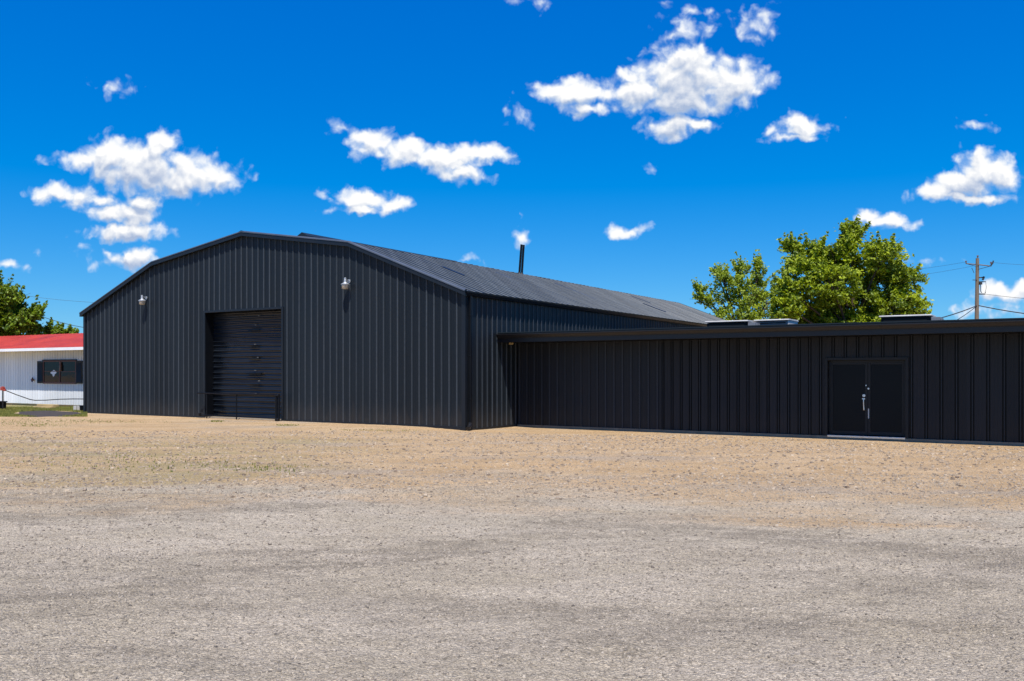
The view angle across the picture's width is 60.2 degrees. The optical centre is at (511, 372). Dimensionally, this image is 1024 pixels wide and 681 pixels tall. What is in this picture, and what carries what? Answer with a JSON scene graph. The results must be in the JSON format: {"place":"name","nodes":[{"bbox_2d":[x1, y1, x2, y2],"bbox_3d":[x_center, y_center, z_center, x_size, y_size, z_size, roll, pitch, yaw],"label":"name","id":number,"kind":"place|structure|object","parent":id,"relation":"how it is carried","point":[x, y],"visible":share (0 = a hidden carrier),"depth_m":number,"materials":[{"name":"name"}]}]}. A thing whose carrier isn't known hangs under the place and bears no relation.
{"place":"outdoors","nodes":[
{"label":"outdoors","id":0,"kind":"place"},
{"bbox_2d":[18,410,81,416],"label":"asphalt path","id":1,"kind":"structure","parent":0,"point":[44,413],"depth_m":38.33,"materials":[{"name":"grey asphalt"}]},
{"bbox_2d":[0,405,1023,680],"bbox_3d":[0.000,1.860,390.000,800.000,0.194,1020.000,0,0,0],"label":"ground","id":2,"kind":"structure","parent":0,"point":[372,661],"depth_m":8.55,"materials":[{"name":"beige gravel"}]},
{"bbox_2d":[0,386,5,408],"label":"barrier post","id":3,"kind":"object","parent":2,"relation":"on","point":[2,388],"visible":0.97,"depth_m":41.97,"materials":[{"name":"red paint"}]},
{"bbox_2d":[6,390,78,400],"bbox_3d":[-21.956,1.098,42.067,4.372,0.558,0.678,0,0,7],"label":"barrier cable","id":4,"kind":"object","parent":3,"relation":"hanging from","point":[40,400],"visible":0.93,"depth_m":42.24,"materials":[{"name":"black metal"}]},
{"bbox_2d":[0,401,7,407],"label":"black planter","id":5,"kind":"object","parent":2,"relation":"on","point":[4,404],"visible":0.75,"depth_m":42.63,"materials":[{"name":"black plastic"}]},
{"bbox_2d":[0,270,47,335],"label":"oak tree","id":6,"kind":"object","parent":2,"relation":"on","point":[18,317],"visible":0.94,"depth_m":59.30,"materials":[{"name":"green plant"}]},
{"bbox_2d":[0,333,82,406],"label":"white house","id":7,"kind":"structure","parent":2,"relation":"on","point":[42,367],"depth_m":46.86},
{"bbox_2d":[42,359,76,383],"bbox_3d":[-23.523,-0.025,45.863,3.003,1.258,0.160,0,0,32],"label":"window","id":8,"kind":"structure","parent":7,"relation":"in","point":[63,371],"depth_m":45.85,"materials":[{"name":"black glass"}]},
{"bbox_2d":[0,406,87,416],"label":"grass","id":9,"kind":"structure","parent":2,"relation":"on","point":[9,411],"depth_m":40.47,"materials":[{"name":"green plant"}]},
{"bbox_2d":[33,404,58,407],"bbox_3d":[-23.086,1.700,43.779,1.500,0.200,0.450,0,0,32],"label":"timber step","id":10,"kind":"object","parent":2,"relation":"on","point":[47,405],"visible":0.81,"depth_m":43.68,"materials":[{"name":"beige wood"}]},
{"bbox_2d":[43,317,57,333],"bbox_3d":[-32.542,-0.948,62.130,1.192,5.910,0.874,0,0,0],"label":"sapling","id":11,"kind":"object","parent":2,"relation":"on","point":[48,326],"visible":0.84,"depth_m":62.05,"materials":[{"name":"green plant"}]},
{"bbox_2d":[50,322,64,333],"bbox_3d":[-31.854,-0.814,62.084,1.138,5.642,0.981,0,0,-35],"label":"sapling","id":12,"kind":"object","parent":2,"relation":"on","point":[59,329],"visible":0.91,"depth_m":61.87,"materials":[{"name":"green plant"}]},
{"bbox_2d":[62,324,78,333],"bbox_3d":[-31.058,-0.702,62.047,1.618,5.418,0.837,0,0,30],"label":"sapling","id":13,"kind":"object","parent":2,"relation":"on","point":[70,329],"visible":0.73,"depth_m":61.89,"materials":[{"name":"green plant"}]},
{"bbox_2d":[1,418,413,476],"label":"weeds","id":14,"kind":"object","parent":2,"relation":"on","point":[265,467],"visible":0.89,"depth_m":18.12,"materials":[{"name":"green plant"}]},
{"bbox_2d":[197,392,279,420],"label":"barrier gate","id":15,"kind":"structure","parent":2,"relation":"on","point":[277,408],"depth_m":33.24,"materials":[{"name":"black metal"}]},
{"bbox_2d":[79,230,726,430],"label":"metal warehouse","id":16,"kind":"structure","parent":2,"relation":"on","point":[388,336],"depth_m":32.62,"materials":[{"name":"grey metal"}]},
{"bbox_2d":[138,295,146,304],"bbox_3d":[-15.317,-2.991,36.635,0.312,0.407,0.361,0,0,32],"label":"wall lamp","id":17,"kind":"object","parent":16,"relation":"attached to","point":[141,301],"visible":1,"depth_m":36.54,"materials":[{"name":"metal"}]},
{"bbox_2d":[213,310,280,418],"bbox_3d":[-10.104,-0.275,34.126,4.240,4.150,0.131,0,0,32],"label":"roll up door","id":18,"kind":"structure","parent":16,"relation":"in","point":[247,345],"depth_m":34.23,"materials":[{"name":"metal"}]},
{"bbox_2d":[341,278,350,288],"bbox_3d":[-5.796,-3.089,30.788,0.312,0.407,0.361,0,0,32],"label":"wall lamp","id":19,"kind":"object","parent":16,"relation":"attached to","point":[345,284],"visible":1,"depth_m":30.70,"materials":[{"name":"metal"}]},
{"bbox_2d":[691,249,783,320],"bbox_3d":[15.029,-3.031,57.791,6.394,10.078,4.521,0,0,0],"label":"young tree","id":20,"kind":"object","parent":2,"relation":"on","point":[755,297],"visible":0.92,"depth_m":57.37,"materials":[{"name":"green plant"}]},
{"bbox_2d":[496,318,1023,445],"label":"flat roof annex","id":21,"kind":"object","parent":2,"relation":"on","point":[959,381],"visible":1,"depth_m":26.10,"materials":[{"name":"black metal"}]},
{"bbox_2d":[705,320,759,326],"bbox_3d":[7.421,-1.526,29.422,1.681,0.359,1.100,0,0,32],"label":"rooftop unit","id":22,"kind":"object","parent":21,"relation":"on","point":[732,323],"visible":0.41,"depth_m":28.98,"materials":[{"name":"white metal"}]},
{"bbox_2d":[754,319,798,324],"bbox_3d":[8.796,-1.547,29.399,1.146,0.385,1.300,0,0,32],"label":"rooftop unit","id":23,"kind":"object","parent":21,"relation":"on","point":[775,321],"visible":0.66,"depth_m":28.88,"materials":[{"name":"white metal"}]},
{"bbox_2d":[831,363,867,434],"bbox_3d":[9.712,0.763,25.448,1.005,2.065,0.124,0,0,32],"label":"door","id":24,"kind":"structure","parent":21,"relation":"in","point":[849,381],"depth_m":25.48,"materials":[{"name":"black paint"}]},
{"bbox_2d":[867,362,903,435],"bbox_3d":[10.558,0.763,24.961,0.955,2.065,0.070,0,0,32],"label":"door","id":25,"kind":"structure","parent":21,"relation":"in","point":[885,388],"depth_m":24.95,"materials":[{"name":"black paint"}]},
{"bbox_2d":[879,314,943,321],"bbox_3d":[12.060,-1.528,26.631,1.688,0.361,1.200,0,0,32],"label":"rooftop unit","id":26,"kind":"object","parent":21,"relation":"on","point":[920,317],"visible":0.56,"depth_m":26.17,"materials":[{"name":"white metal"}]},
{"bbox_2d":[754,214,933,323],"bbox_3d":[18.833,-3.524,50.186,9.917,11.063,6.159,0,0,0],"label":"maple tree","id":27,"kind":"object","parent":2,"relation":"on","point":[829,271],"visible":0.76,"depth_m":48.97,"materials":[{"name":"green plant"}]},
{"bbox_2d":[965,255,993,318],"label":"utility pole","id":28,"kind":"object","parent":2,"relation":"on","point":[977,282],"visible":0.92,"depth_m":71.87,"materials":[{"name":"brown wood"}]},
{"bbox_2d":[941,305,976,317],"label":"power line","id":29,"kind":"object","parent":28,"relation":"attached to","point":[959,312],"visible":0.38,"depth_m":70.23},
{"bbox_2d":[978,305,1023,313],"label":"power line","id":30,"kind":"object","parent":28,"relation":"attached to","point":[1000,309],"visible":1,"depth_m":70.94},
{"bbox_2d":[0,0,1023,334],"label":"sky","id":31,"kind":"structure","parent":0,"point":[634,147],"materials":[{"name":"blue"}]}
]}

